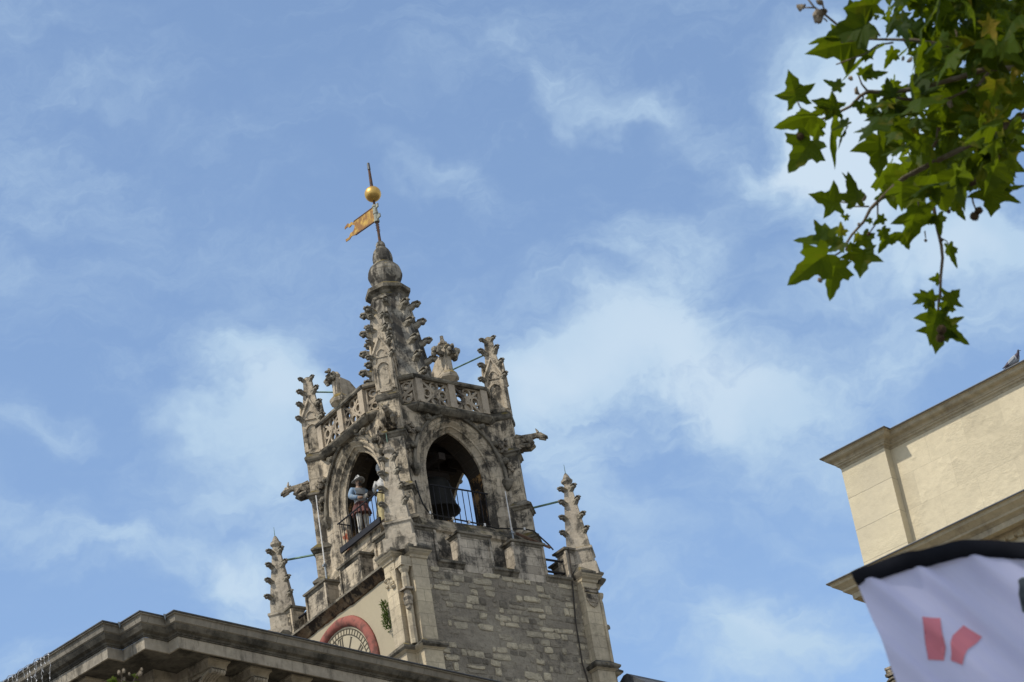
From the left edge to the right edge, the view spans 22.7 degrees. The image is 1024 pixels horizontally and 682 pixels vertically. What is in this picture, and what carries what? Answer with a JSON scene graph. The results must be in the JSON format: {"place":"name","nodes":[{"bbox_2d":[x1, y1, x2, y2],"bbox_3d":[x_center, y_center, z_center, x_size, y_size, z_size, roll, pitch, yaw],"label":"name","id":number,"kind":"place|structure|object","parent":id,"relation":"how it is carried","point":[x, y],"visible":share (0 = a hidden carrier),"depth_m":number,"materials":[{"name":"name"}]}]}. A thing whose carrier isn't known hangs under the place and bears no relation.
{"place":"outdoors","nodes":[
{"label":"outdoors","id":0,"kind":"place"},
{"bbox_2d":[106,668,142,681],"bbox_3d":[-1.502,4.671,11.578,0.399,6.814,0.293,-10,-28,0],"label":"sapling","id":1,"kind":"object","parent":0,"point":[123,679],"visible":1,"depth_m":13.14,"materials":[{"name":"green plant"}]},
{"bbox_2d":[0,0,1023,681],"label":"sky","id":2,"kind":"structure","parent":0,"point":[604,191],"materials":[{"name":"blue"}]},
{"bbox_3d":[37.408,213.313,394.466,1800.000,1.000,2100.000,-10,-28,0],"label":"ground","id":3,"kind":"structure","parent":0,"visible":0},
{"bbox_2d":[4,609,501,681],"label":"town hall","id":4,"kind":"structure","parent":3,"relation":"on","point":[173,645],"depth_m":41.02,"materials":[{"name":"stone"}]},
{"bbox_2d":[1,652,50,681],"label":"railing","id":5,"kind":"object","parent":4,"relation":"on","point":[29,671],"visible":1,"depth_m":41.10,"materials":[{"name":"metal"}]},
{"bbox_2d":[263,163,622,681],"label":"clock tower","id":6,"kind":"structure","parent":3,"relation":"on","point":[502,605],"depth_m":66.81,"materials":[{"name":"stone"}]},
{"bbox_2d":[315,495,327,577],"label":"rod antenna","id":7,"kind":"object","parent":6,"relation":"on","point":[324,565],"visible":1,"depth_m":66.99,"materials":[{"name":"metal"}]},
{"bbox_2d":[348,475,373,531],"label":"statue","id":8,"kind":"object","parent":6,"relation":"on","point":[359,495],"visible":0.81,"depth_m":67.90,"materials":[{"name":"white paint"}]},
{"bbox_2d":[372,464,383,519],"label":"statue","id":9,"kind":"object","parent":6,"relation":"on","point":[380,496],"visible":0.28,"depth_m":67.99,"materials":[{"name":"beige metal"}]},
{"bbox_2d":[379,599,391,632],"bbox_3d":[-3.158,6.810,63.564,0.304,0.843,0.338,12,-35,-34],"label":"plant","id":10,"kind":"object","parent":6,"relation":"attached to","point":[386,617],"depth_m":63.53,"materials":[{"name":"green plant"}]},
{"bbox_2d":[426,460,460,520],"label":"bell","id":11,"kind":"object","parent":6,"relation":"hanging from","point":[438,478],"visible":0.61,"depth_m":68.14,"materials":[{"name":"brown metal"}]},
{"bbox_2d":[415,480,553,549],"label":"cable","id":12,"kind":"object","parent":6,"relation":"attached to","point":[483,524],"visible":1,"depth_m":66.75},
{"bbox_2d":[505,491,513,538],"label":"rod antenna","id":13,"kind":"object","parent":6,"relation":"attached to","point":[512,533],"visible":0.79,"depth_m":67.24,"materials":[{"name":"metal"}]},
{"bbox_2d":[620,673,665,681],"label":"stone house","id":14,"kind":"structure","parent":3,"relation":"on","point":[627,677],"depth_m":65.67,"materials":[{"name":"grey stone"}]},
{"bbox_2d":[884,666,895,681],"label":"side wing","id":15,"kind":"structure","parent":3,"relation":"on","point":[890,675],"depth_m":41.22,"materials":[{"name":"beige stone"}]},
{"bbox_2d":[774,0,1023,353],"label":"plane tree","id":16,"kind":"object","parent":3,"relation":"on","point":[985,40],"visible":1,"depth_m":10.44,"materials":[{"name":"green plant"}]},
{"bbox_2d":[819,360,1023,602],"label":"theatre","id":17,"kind":"structure","parent":3,"relation":"on","point":[950,469],"depth_m":42.35,"materials":[{"name":"stone"}]},
{"bbox_2d":[1002,349,1020,369],"bbox_3d":[8.199,0.337,41.906,0.426,0.306,0.152,-25,-32,26],"label":"pigeon","id":18,"kind":"object","parent":17,"relation":"on","point":[1014,359],"visible":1,"depth_m":41.84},
{"bbox_2d":[851,539,1023,681],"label":"feather flag","id":19,"kind":"object","parent":3,"relation":"on","point":[952,611],"visible":1,"depth_m":7.33,"materials":[{"name":"white fabric"}]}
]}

